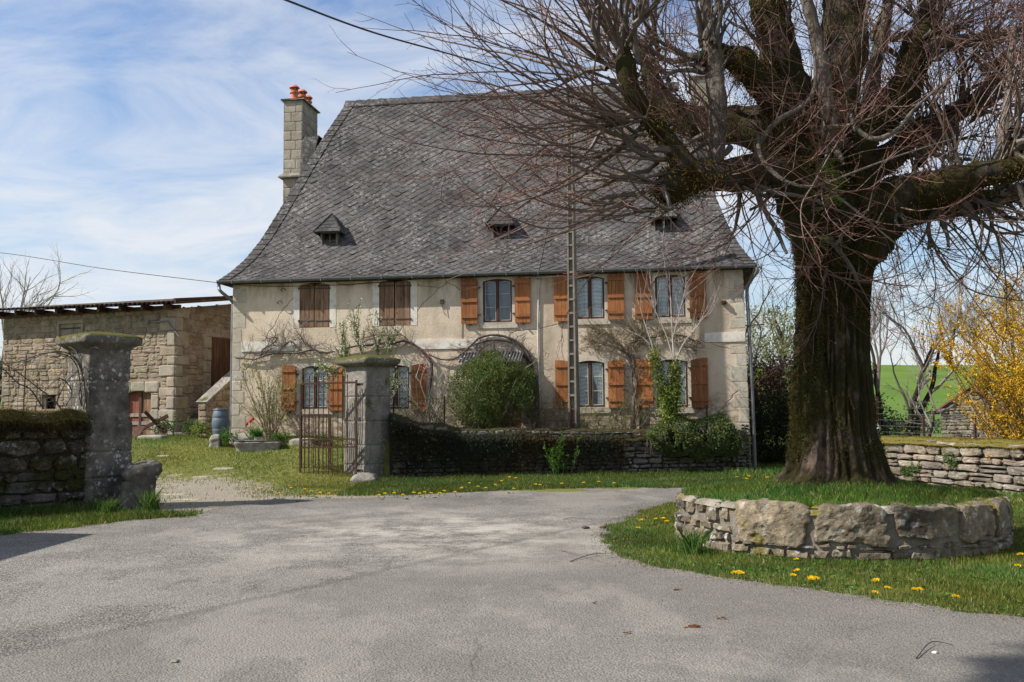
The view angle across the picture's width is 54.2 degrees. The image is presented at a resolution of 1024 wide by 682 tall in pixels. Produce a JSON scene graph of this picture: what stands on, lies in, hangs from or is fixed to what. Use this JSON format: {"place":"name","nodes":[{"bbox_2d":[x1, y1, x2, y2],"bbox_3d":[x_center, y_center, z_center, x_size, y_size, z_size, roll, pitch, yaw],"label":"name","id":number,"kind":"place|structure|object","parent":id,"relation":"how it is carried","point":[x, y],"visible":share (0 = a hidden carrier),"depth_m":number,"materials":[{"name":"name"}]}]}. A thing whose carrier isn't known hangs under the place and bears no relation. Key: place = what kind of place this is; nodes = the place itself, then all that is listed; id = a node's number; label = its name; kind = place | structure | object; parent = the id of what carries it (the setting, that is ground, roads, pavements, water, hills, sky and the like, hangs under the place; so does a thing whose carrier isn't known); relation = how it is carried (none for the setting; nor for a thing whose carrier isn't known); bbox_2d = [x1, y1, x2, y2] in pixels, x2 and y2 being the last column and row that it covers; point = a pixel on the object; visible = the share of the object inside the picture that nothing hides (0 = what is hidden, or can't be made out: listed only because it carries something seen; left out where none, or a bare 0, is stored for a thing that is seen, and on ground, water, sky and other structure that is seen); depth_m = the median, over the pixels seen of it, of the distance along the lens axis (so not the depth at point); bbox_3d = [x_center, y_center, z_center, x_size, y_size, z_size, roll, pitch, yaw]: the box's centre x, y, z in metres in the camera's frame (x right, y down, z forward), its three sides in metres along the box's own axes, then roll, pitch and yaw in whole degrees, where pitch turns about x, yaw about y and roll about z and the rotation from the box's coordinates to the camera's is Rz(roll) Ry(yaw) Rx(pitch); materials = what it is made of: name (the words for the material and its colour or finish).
{"place":"outdoors","nodes":[
{"label":"outdoors","id":0,"kind":"place"},
{"bbox_2d":[0,487,1023,681],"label":"road","id":1,"kind":"structure","parent":0,"point":[491,586],"depth_m":8.23,"materials":[{"name":"grey asphalt"}]},
{"bbox_2d":[2,487,1021,624],"bbox_3d":[-1.538,2.677,14.421,13.657,0.026,15.822,-1,-4,0],"label":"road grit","id":2,"kind":"object","parent":1,"relation":"on","point":[887,604],"visible":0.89,"depth_m":10.43,"materials":[{"name":"grey gravel"}]},
{"bbox_2d":[561,550,608,563],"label":"fallen twig","id":3,"kind":"object","parent":1,"relation":"on","point":[582,555],"visible":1,"depth_m":11.24,"materials":[{"name":"wood"}]},
{"bbox_2d":[570,552,617,561],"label":"fallen twig","id":4,"kind":"object","parent":1,"relation":"on","point":[587,555],"visible":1,"depth_m":11.20,"materials":[{"name":"grey wood"}]},
{"bbox_2d":[683,624,701,627],"bbox_3d":[1.343,2.130,7.483,0.148,0.026,0.048,0,-4,-6],"label":"bark scrap","id":5,"kind":"object","parent":1,"relation":"on","point":[693,625],"visible":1,"depth_m":7.47,"materials":[{"name":"brown plant"}]},
{"bbox_2d":[916,638,952,658],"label":"fallen twig","id":6,"kind":"object","parent":1,"relation":"on","point":[927,644],"visible":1,"depth_m":6.76,"materials":[{"name":"wood"}]},
{"bbox_2d":[0,365,1023,616],"bbox_3d":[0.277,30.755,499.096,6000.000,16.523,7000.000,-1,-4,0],"label":"ground","id":7,"kind":"structure","parent":0,"point":[214,499],"depth_m":25.14,"materials":[{"name":"green plant"}]},
{"bbox_2d":[0,241,96,402],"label":"bare tree","id":8,"kind":"object","parent":7,"relation":"on","point":[36,296],"visible":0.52,"depth_m":49.46,"materials":[{"name":"grey plant"}]},
{"bbox_2d":[0,406,97,512],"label":"boundary wall","id":9,"kind":"structure","parent":7,"relation":"on","point":[42,459],"depth_m":17.27,"materials":[{"name":"grey stone"}]},
{"bbox_2d":[0,356,77,409],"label":"wire trellis","id":10,"kind":"object","parent":9,"relation":"on","point":[23,405],"visible":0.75,"depth_m":17.44,"materials":[{"name":"metal"}]},
{"bbox_2d":[0,334,98,409],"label":"climbing rose","id":11,"kind":"object","parent":9,"relation":"on","point":[65,380],"visible":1,"depth_m":17.74,"materials":[{"name":"brown plant"}]},
{"bbox_2d":[56,332,142,507],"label":"gate pillar","id":12,"kind":"structure","parent":7,"relation":"on","point":[107,408],"depth_m":18.21,"materials":[{"name":"stone"}]},
{"bbox_2d":[0,496,202,535],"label":"verge grass","id":13,"kind":"structure","parent":7,"relation":"on","point":[28,519],"depth_m":16.11,"materials":[{"name":"green plant"}]},
{"bbox_2d":[88,496,126,513],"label":"grass tuft","id":14,"kind":"object","parent":7,"relation":"on","point":[106,507],"visible":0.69,"depth_m":16.70,"materials":[{"name":"green plant"}]},
{"bbox_2d":[0,296,232,434],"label":"stone barn","id":15,"kind":"structure","parent":7,"relation":"on","point":[180,359],"depth_m":32.61,"materials":[{"name":"beige stone"}]},
{"bbox_2d":[48,395,55,408],"bbox_3d":[-15.318,2.044,33.557,0.608,0.463,0.020,-2,-5,21],"label":"window","id":16,"kind":"structure","parent":15,"relation":"in","point":[52,403],"depth_m":33.59,"materials":[{"name":"black glass"}]},
{"bbox_2d":[128,391,138,431],"bbox_3d":[-12.147,2.611,32.137,0.545,2.009,0.068,-2,-5,21],"label":"door","id":17,"kind":"structure","parent":15,"relation":"in","point":[133,416],"depth_m":32.16,"materials":[{"name":"red wood"}]},
{"bbox_2d":[141,391,150,434],"bbox_3d":[-11.617,2.591,31.931,0.503,2.008,0.068,-2,-5,21],"label":"door","id":18,"kind":"structure","parent":15,"relation":"in","point":[146,400],"depth_m":31.98,"materials":[{"name":"brown wood"}]},
{"bbox_2d":[211,337,230,386],"bbox_3d":[-9.741,1.094,33.573,0.040,2.400,1.000,-2,-5,21],"label":"door","id":19,"kind":"structure","parent":15,"relation":"in","point":[220,365],"depth_m":33.50,"materials":[{"name":"brown wood"}]},
{"bbox_2d":[118,460,162,508],"bbox_3d":[-6.698,2.675,18.020,0.721,1.081,0.563,6,-7,-25],"label":"guard stone","id":20,"kind":"object","parent":7,"relation":"on","point":[138,476],"visible":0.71,"depth_m":17.82,"materials":[{"name":"grey stone"}]},
{"bbox_2d":[132,411,168,436],"bbox_3d":[-10.887,2.474,29.830,1.294,0.809,0.398,-1,-4,5],"label":"rusty plough","id":21,"kind":"object","parent":7,"relation":"on","point":[138,430],"visible":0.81,"depth_m":29.82,"materials":[{"name":"metal"}]},
{"bbox_2d":[132,488,172,511],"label":"grass tuft","id":22,"kind":"object","parent":7,"relation":"on","point":[151,501],"visible":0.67,"depth_m":17.19,"materials":[{"name":"green plant"}]},
{"bbox_2d":[137,435,168,438],"bbox_3d":[-10.520,2.850,29.374,0.843,0.200,0.506,-1,-4,0],"label":"field stone","id":23,"kind":"object","parent":7,"relation":"on","point":[153,436],"visible":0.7,"depth_m":29.16,"materials":[{"name":"grey stone"}]},
{"bbox_2d":[146,409,187,435],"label":"leafy plant","id":24,"kind":"object","parent":7,"relation":"on","point":[167,425],"visible":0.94,"depth_m":30.02,"materials":[{"name":"green plant"}]},
{"bbox_2d":[159,493,186,494],"bbox_3d":[-7.282,3.317,21.428,0.675,0.100,0.327,-1,-4,0],"label":"paving stone","id":25,"kind":"object","parent":7,"relation":"on","point":[174,494],"visible":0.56,"depth_m":21.44,"materials":[{"name":"grey stone"}]},
{"bbox_2d":[174,498,201,499],"bbox_3d":[-6.435,3.178,19.860,0.604,0.100,0.284,-1,-4,0],"label":"paving stone","id":26,"kind":"object","parent":7,"relation":"on","point":[189,499],"visible":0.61,"depth_m":19.76,"materials":[{"name":"grey stone"}]},
{"bbox_2d":[181,415,196,434],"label":"leafy plant","id":27,"kind":"object","parent":7,"relation":"on","point":[187,428],"visible":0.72,"depth_m":30.75,"materials":[{"name":"green plant"}]},
{"bbox_2d":[190,417,211,437],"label":"leafy plant","id":28,"kind":"object","parent":7,"relation":"on","point":[201,430],"visible":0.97,"depth_m":29.41,"materials":[{"name":"green plant"}]},
{"bbox_2d":[192,476,209,477],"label":"paving stone","id":29,"kind":"object","parent":7,"relation":"on","point":[201,476],"visible":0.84,"depth_m":24.81,"materials":[{"name":"grey stone"}]},
{"bbox_2d":[174,371,229,435],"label":"stone steps","id":30,"kind":"structure","parent":7,"relation":"on","point":[215,396],"depth_m":30.90,"materials":[{"name":"beige stone"}]},
{"bbox_2d":[209,434,222,447],"bbox_3d":[-8.269,2.824,27.974,0.314,0.440,0.327,-1,-4,0],"label":"field stone","id":31,"kind":"object","parent":7,"relation":"on","point":[215,440],"visible":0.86,"depth_m":27.83,"materials":[{"name":"grey stone"}]},
{"bbox_2d":[212,409,229,437],"bbox_3d":[-8.519,2.417,29.307,0.524,0.865,0.524,-1,-4,0],"label":"plastic barrel","id":32,"kind":"object","parent":7,"relation":"on","point":[220,419],"visible":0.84,"depth_m":29.11,"materials":[{"name":"blue plastic"}]},
{"bbox_2d":[208,429,238,445],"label":"leafy plant","id":33,"kind":"object","parent":7,"relation":"on","point":[226,439],"visible":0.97,"depth_m":27.92,"materials":[{"name":"green plant"}]},
{"bbox_2d":[212,468,234,469],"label":"paving stone","id":34,"kind":"object","parent":7,"relation":"on","point":[222,468],"visible":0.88,"depth_m":25.57,"materials":[{"name":"grey stone"}]},
{"bbox_2d":[228,433,251,445],"bbox_3d":[-7.586,2.808,28.285,0.823,0.400,0.487,-1,-4,0],"label":"field stone","id":35,"kind":"object","parent":7,"relation":"on","point":[242,436],"visible":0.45,"depth_m":28.08,"materials":[{"name":"grey stone"}]},
{"bbox_2d":[130,434,386,506],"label":"lawn","id":36,"kind":"structure","parent":7,"relation":"on","point":[329,487],"depth_m":25.91,"materials":[{"name":"green plant"}]},
{"bbox_2d":[234,437,282,451],"bbox_3d":[-6.986,2.855,27.622,1.298,0.430,0.629,0,-4,-8],"label":"stone trough","id":37,"kind":"object","parent":7,"relation":"on","point":[258,443],"visible":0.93,"depth_m":27.35,"materials":[{"name":"grey stone"}]},
{"bbox_2d":[243,426,265,439],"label":"grass tuft","id":38,"kind":"object","parent":37,"relation":"in","point":[256,432],"visible":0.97,"depth_m":27.70,"materials":[{"name":"green plant"}]},
{"bbox_2d":[219,348,303,438],"bbox_3d":[-7.127,1.529,29.154,2.360,2.661,2.869,-3,-5,29],"label":"thin shrub","id":39,"kind":"object","parent":7,"relation":"on","point":[268,417],"visible":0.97,"depth_m":28.94,"materials":[{"name":"beige plant"}]},
{"bbox_2d":[266,427,292,441],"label":"leafy plant","id":40,"kind":"object","parent":7,"relation":"on","point":[279,436],"visible":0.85,"depth_m":28.24,"materials":[{"name":"green plant"}]},
{"bbox_2d":[289,438,317,444],"bbox_3d":[-5.835,2.853,28.170,0.856,0.240,0.499,-1,-4,0],"label":"field stone","id":41,"kind":"object","parent":7,"relation":"on","point":[294,441],"visible":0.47,"depth_m":27.95,"materials":[{"name":"grey stone"}]},
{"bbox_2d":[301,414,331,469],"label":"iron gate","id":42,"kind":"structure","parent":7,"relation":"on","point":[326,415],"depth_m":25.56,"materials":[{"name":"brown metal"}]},
{"bbox_2d":[310,433,334,446],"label":"leafy plant","id":43,"kind":"object","parent":7,"relation":"on","point":[321,438],"visible":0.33,"depth_m":27.68,"materials":[{"name":"green plant"}]},
{"bbox_2d":[312,295,408,396],"bbox_3d":[-4.323,0.779,28.727,2.888,4.411,1.231,-1,-4,8],"label":"pear tree","id":44,"kind":"object","parent":7,"relation":"on","point":[393,386],"visible":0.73,"depth_m":28.83,"materials":[{"name":"green plant"}]},
{"bbox_2d":[350,473,377,481],"bbox_3d":[-3.605,3.429,24.571,0.728,0.390,0.695,-1,-4,0],"label":"kerb stone","id":45,"kind":"object","parent":7,"relation":"on","point":[360,477],"visible":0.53,"depth_m":24.30,"materials":[{"name":"grey stone"}]},
{"bbox_2d":[335,355,400,476],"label":"gate pillar","id":46,"kind":"structure","parent":7,"relation":"on","point":[371,373],"depth_m":25.18,"materials":[{"name":"stone"}]},
{"bbox_2d":[299,373,362,475],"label":"iron gate","id":47,"kind":"structure","parent":46,"relation":"attached to","point":[357,384],"depth_m":25.06,"materials":[{"name":"brown metal"}]},
{"bbox_2d":[393,396,444,423],"bbox_3d":[-2.406,1.969,25.921,1.378,1.083,0.086,0,-4,-12],"label":"wire fence","id":48,"kind":"object","parent":7,"relation":"on","point":[443,416],"visible":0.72,"depth_m":25.96,"materials":[{"name":"metal"}]},
{"bbox_2d":[390,396,454,423],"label":"shrub","id":49,"kind":"object","parent":7,"relation":"on","point":[406,413],"visible":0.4,"depth_m":26.51,"materials":[{"name":"green plant"}]},
{"bbox_2d":[396,346,466,422],"bbox_3d":[-1.957,1.381,28.320,1.898,2.633,3.196,-2,-5,20],"label":"flowering shrub","id":50,"kind":"object","parent":7,"relation":"on","point":[438,406],"visible":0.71,"depth_m":27.75,"materials":[{"name":"brown plant"}]},
{"bbox_2d":[413,388,480,427],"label":"shrub","id":51,"kind":"object","parent":7,"relation":"on","point":[452,419],"visible":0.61,"depth_m":26.52,"materials":[{"name":"green plant"}]},
{"bbox_2d":[427,339,539,428],"bbox_3d":[-0.737,1.252,27.110,3.005,2.581,2.848,-1,-4,0],"label":"round bush","id":52,"kind":"object","parent":7,"relation":"on","point":[494,386],"visible":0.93,"depth_m":26.52,"materials":[{"name":"green plant"}]},
{"bbox_2d":[216,75,764,467],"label":"stone house","id":53,"kind":"structure","parent":7,"relation":"on","point":[326,250],"depth_m":29.72,"materials":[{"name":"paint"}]},
{"bbox_2d":[0,252,215,282],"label":"overhead wire","id":54,"kind":"object","parent":53,"relation":"attached to","point":[112,269],"visible":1,"depth_m":32.46,"materials":[{"name":"black metal"}]},
{"bbox_2d":[302,366,327,408],"bbox_3d":[-5.820,1.376,29.683,0.805,1.269,0.090,-1,-4,8],"label":"window","id":55,"kind":"structure","parent":53,"relation":"in","point":[310,370],"depth_m":29.70,"materials":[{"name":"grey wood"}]},
{"bbox_2d":[235,305,436,422],"bbox_3d":[-5.143,0.735,29.127,6.446,3.664,0.800,-1,-4,8],"label":"grape vine","id":56,"kind":"object","parent":53,"relation":"attached to","point":[406,340],"visible":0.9,"depth_m":29.54,"materials":[{"name":"brown plant"}]},
{"bbox_2d":[390,365,408,408],"bbox_3d":[-3.387,1.346,29.319,0.805,1.279,0.090,-1,-4,8],"label":"window","id":57,"kind":"structure","parent":53,"relation":"in","point":[400,395],"depth_m":29.31,"materials":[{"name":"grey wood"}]},
{"bbox_2d":[423,320,550,427],"bbox_3d":[-0.832,0.855,28.569,3.933,3.293,0.602,-1,-4,8],"label":"arched vine","id":58,"kind":"object","parent":53,"relation":"attached to","point":[528,359],"visible":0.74,"depth_m":28.70,"materials":[{"name":"brown plant"}]},
{"bbox_2d":[483,279,511,322],"bbox_3d":[-0.407,-1.164,29.084,0.855,1.265,0.148,-1,-4,8],"label":"window","id":59,"kind":"structure","parent":53,"relation":"in","point":[497,293],"depth_m":29.11,"materials":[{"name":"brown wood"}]},
{"bbox_2d":[476,361,520,427],"bbox_3d":[-0.374,1.614,28.950,1.319,2.505,0.050,-1,-4,8],"label":"door","id":60,"kind":"structure","parent":53,"relation":"in","point":[515,413],"depth_m":28.88,"materials":[{"name":"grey wood"}]},
{"bbox_2d":[577,276,604,318],"bbox_3d":[2.229,-1.238,28.663,0.832,1.221,0.090,-1,-4,8],"label":"window","id":61,"kind":"structure","parent":53,"relation":"in","point":[591,295],"depth_m":28.68,"materials":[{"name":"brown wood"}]},
{"bbox_2d":[579,361,604,406],"bbox_3d":[2.228,1.221,28.487,0.823,1.317,0.098,-1,-4,8],"label":"window","id":62,"kind":"structure","parent":53,"relation":"in","point":[588,370],"depth_m":28.49,"materials":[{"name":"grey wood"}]},
{"bbox_2d":[578,308,715,428],"bbox_3d":[3.580,0.696,27.833,4.190,3.511,0.816,-1,-4,8],"label":"wisteria","id":63,"kind":"object","parent":53,"relation":"attached to","point":[636,339],"visible":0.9,"depth_m":28.13,"materials":[{"name":"brown plant"}]},
{"bbox_2d":[655,275,685,317],"bbox_3d":[4.475,-1.269,28.328,0.837,1.213,0.090,-1,-4,8],"label":"window","id":64,"kind":"structure","parent":53,"relation":"in","point":[662,301],"depth_m":28.35,"materials":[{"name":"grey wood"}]},
{"bbox_2d":[657,359,687,406],"bbox_3d":[4.507,1.189,28.146,0.851,1.337,0.098,-1,-4,8],"label":"window","id":65,"kind":"structure","parent":53,"relation":"in","point":[685,382],"depth_m":28.14,"materials":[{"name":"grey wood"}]},
{"bbox_2d":[517,387,587,429],"bbox_3d":[0.917,1.865,27.324,2.139,1.391,2.196,2,-5,-29],"label":"shrub","id":66,"kind":"object","parent":7,"relation":"on","point":[550,419],"visible":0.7,"depth_m":27.13,"materials":[{"name":"green plant"}]},
{"bbox_2d":[335,466,775,495],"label":"verge grass","id":67,"kind":"structure","parent":7,"relation":"on","point":[664,479],"depth_m":23.42,"materials":[{"name":"green plant"}]},
{"bbox_2d":[542,427,581,475],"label":"wall weed","id":68,"kind":"object","parent":7,"relation":"on","point":[557,462],"depth_m":25.85,"materials":[{"name":"green plant"}]},
{"bbox_2d":[387,412,751,477],"bbox_3d":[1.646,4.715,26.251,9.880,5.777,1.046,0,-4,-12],"label":"garden wall","id":69,"kind":"structure","parent":7,"relation":"on","point":[416,449],"depth_m":25.82,"materials":[{"name":"grey stone"}]},
{"bbox_2d":[499,405,707,429],"bbox_3d":[2.526,2.232,26.835,5.808,0.987,0.096,0,-4,-12],"label":"wire fence","id":70,"kind":"object","parent":69,"relation":"on","point":[639,411],"visible":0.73,"depth_m":26.77,"materials":[{"name":"metal"}]},
{"bbox_2d":[644,406,750,461],"bbox_3d":[4.890,2.405,26.860,3.056,1.670,1.210,0,-4,-12],"label":"ivy heap","id":71,"kind":"object","parent":69,"relation":"on","point":[728,442],"visible":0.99,"depth_m":26.53,"materials":[{"name":"green plant"}]},
{"bbox_2d":[561,84,579,428],"bbox_3d":[1.631,-2.185,27.238,0.600,9.791,0.340,-2,-5,20],"label":"utility pole","id":72,"kind":"object","parent":7,"relation":"on","point":[573,376],"visible":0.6,"depth_m":27.05,"materials":[{"name":"concrete"}]},
{"bbox_2d":[284,0,555,85],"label":"overhead cable","id":73,"kind":"object","parent":72,"relation":"attached to","point":[315,11],"visible":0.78,"depth_m":18.87,"materials":[{"name":"black rubber"}]},
{"bbox_2d":[539,118,565,269],"bbox_3d":[1.114,-4.001,28.099,0.022,4.119,1.754,2,-5,-25],"label":"service cable","id":74,"kind":"object","parent":72,"relation":"attached to","point":[551,209],"visible":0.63,"depth_m":28.27,"materials":[{"name":"black rubber"}]},
{"bbox_2d":[549,399,605,428],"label":"shrub","id":75,"kind":"object","parent":7,"relation":"on","point":[584,425],"visible":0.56,"depth_m":27.38,"materials":[{"name":"green plant"}]},
{"bbox_2d":[588,390,658,431],"bbox_3d":[2.967,1.932,27.236,2.078,1.284,1.985,-3,-5,34],"label":"shrub","id":76,"kind":"object","parent":7,"relation":"on","point":[622,419],"visible":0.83,"depth_m":27.28,"materials":[{"name":"green plant"}]},
{"bbox_2d":[596,259,719,434],"bbox_3d":[3.939,0.203,27.032,3.529,4.988,1.145,-1,-4,8],"label":"ivy tree","id":77,"kind":"object","parent":7,"relation":"on","point":[671,397],"visible":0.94,"depth_m":26.93,"materials":[{"name":"green plant"}]},
{"bbox_2d":[663,525,718,557],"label":"grass tuft","id":78,"kind":"object","parent":7,"relation":"on","point":[693,545],"visible":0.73,"depth_m":11.36,"materials":[{"name":"green plant"}]},
{"bbox_2d":[679,236,795,449],"bbox_3d":[7.538,0.166,37.391,6.523,8.761,6.649,-1,-4,0],"label":"bare tree","id":79,"kind":"object","parent":7,"relation":"on","point":[760,333],"visible":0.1,"depth_m":37.36,"materials":[{"name":"brown plant"}]},
{"bbox_2d":[747,327,792,461],"bbox_3d":[8.507,1.680,31.898,4.003,4.552,3.036,-1,-4,0],"label":"red shrub","id":80,"kind":"object","parent":7,"relation":"on","point":[775,382],"visible":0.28,"depth_m":31.56,"materials":[{"name":"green plant"}]},
{"bbox_2d":[745,272,795,444],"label":"pale tree","id":81,"kind":"object","parent":7,"relation":"on","point":[781,334],"visible":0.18,"depth_m":41.95,"materials":[{"name":"green plant"}]},
{"bbox_2d":[594,495,1023,618],"bbox_3d":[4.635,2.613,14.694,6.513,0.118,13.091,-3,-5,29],"label":"verge grass","id":82,"kind":"structure","parent":7,"relation":"on","point":[662,541],"depth_m":10.18,"materials":[{"name":"green plant"}]},
{"bbox_2d":[748,355,906,463],"bbox_3d":[9.281,1.857,30.620,4.876,4.559,4.014,3,-5,-38],"label":"dark evergreen","id":83,"kind":"object","parent":7,"relation":"on","point":[778,427],"visible":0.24,"depth_m":30.23,"materials":[{"name":"green plant"}]},
{"bbox_2d":[674,478,1013,562],"bbox_3d":[4.086,2.175,12.646,4.041,0.974,4.051,-1,-4,0],"label":"tree planter","id":84,"kind":"object","parent":7,"relation":"on","point":[906,520],"visible":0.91,"depth_m":11.04,"materials":[{"name":"stone"}]},
{"bbox_2d":[316,0,1023,491],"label":"lime tree","id":85,"kind":"object","parent":84,"relation":"in","point":[818,162],"visible":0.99,"depth_m":12.39,"materials":[{"name":"brown plant"}]},
{"bbox_2d":[756,417,941,435],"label":"field hedge","id":86,"kind":"object","parent":7,"relation":"on","point":[901,422],"visible":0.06,"depth_m":55.69,"materials":[{"name":"green plant"}]},
{"bbox_2d":[794,236,923,435],"bbox_3d":[11.152,0.102,31.523,4.346,7.910,4.629,-4,-5,35],"label":"bare tree","id":87,"kind":"object","parent":7,"relation":"on","point":[876,370],"visible":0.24,"depth_m":30.45,"materials":[{"name":"brown plant"}]},
{"bbox_2d":[719,427,1023,503],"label":"rough grass","id":88,"kind":"structure","parent":7,"relation":"on","point":[776,468],"depth_m":25.24,"materials":[{"name":"green plant"}]},
{"bbox_2d":[870,307,883,334],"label":"distant tree","id":89,"kind":"object","parent":7,"relation":"on","point":[876,320],"visible":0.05,"depth_m":169.58,"materials":[{"name":"grey plant"}]},
{"bbox_2d":[897,346,947,436],"bbox_3d":[10.757,1.794,26.430,2.091,3.435,0.816,3,-5,-35],"label":"bare tree","id":90,"kind":"object","parent":7,"relation":"on","point":[930,433],"visible":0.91,"depth_m":26.34,"materials":[{"name":"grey plant"}]},
{"bbox_2d":[876,397,1010,438],"bbox_3d":[10.118,2.310,23.386,0.084,2.101,4.410,1,-5,-23],"label":"field fence","id":91,"kind":"object","parent":7,"relation":"on","point":[975,434],"visible":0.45,"depth_m":23.88,"materials":[{"name":"metal"}]},
{"bbox_2d":[871,285,1019,435],"bbox_3d":[12.001,0.987,28.123,4.384,5.928,3.807,2,-5,-28],"label":"bare tree","id":92,"kind":"object","parent":7,"relation":"on","point":[913,427],"visible":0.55,"depth_m":28.35,"materials":[{"name":"grey plant"}]},
{"bbox_2d":[880,435,1023,493],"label":"dry stone wall","id":93,"kind":"structure","parent":7,"relation":"on","point":[1002,469],"depth_m":20.46,"materials":[{"name":"grey stone"}]},
{"bbox_2d":[898,458,919,477],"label":"wall herb","id":94,"kind":"object","parent":93,"relation":"attached to","point":[904,470],"depth_m":21.63,"materials":[{"name":"green plant"}]},
{"bbox_2d":[934,451,962,469],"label":"wall herb","id":95,"kind":"object","parent":93,"relation":"attached to","point":[948,461],"depth_m":20.63,"materials":[{"name":"green plant"}]},
{"bbox_2d":[944,594,959,606],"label":"dandelion","id":96,"kind":"object","parent":7,"relation":"on","point":[955,596],"visible":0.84,"depth_m":8.29,"materials":[{"name":"yellow plant"}]},
{"bbox_2d":[904,269,1006,361],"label":"distant tree","id":97,"kind":"object","parent":7,"relation":"on","point":[957,309],"visible":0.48,"depth_m":170.96,"materials":[{"name":"brown plant"}]},
{"bbox_2d":[911,260,1023,459],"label":"forsythia","id":98,"kind":"object","parent":7,"relation":"on","point":[1010,394],"visible":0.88,"depth_m":20.90,"materials":[{"name":"yellow plant"}]},
{"bbox_2d":[932,386,1004,438],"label":"stone shed","id":99,"kind":"structure","parent":7,"relation":"on","point":[950,428],"depth_m":43.43,"materials":[{"name":"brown stone"}]},
{"bbox_2d":[935,285,1002,357],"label":"distant tree","id":100,"kind":"object","parent":7,"relation":"on","point":[974,319],"visible":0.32,"depth_m":172.42,"materials":[{"name":"brown plant"}]},
{"bbox_2d":[964,276,1023,360],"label":"distant tree","id":101,"kind":"object","parent":7,"relation":"on","point":[1008,313],"visible":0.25,"depth_m":171.46,"materials":[{"name":"brown plant"}]},
{"bbox_2d":[0,0,1023,365],"label":"sky","id":102,"kind":"structure","parent":0,"point":[138,136],"materials":[{"name":"blue"}]}
]}

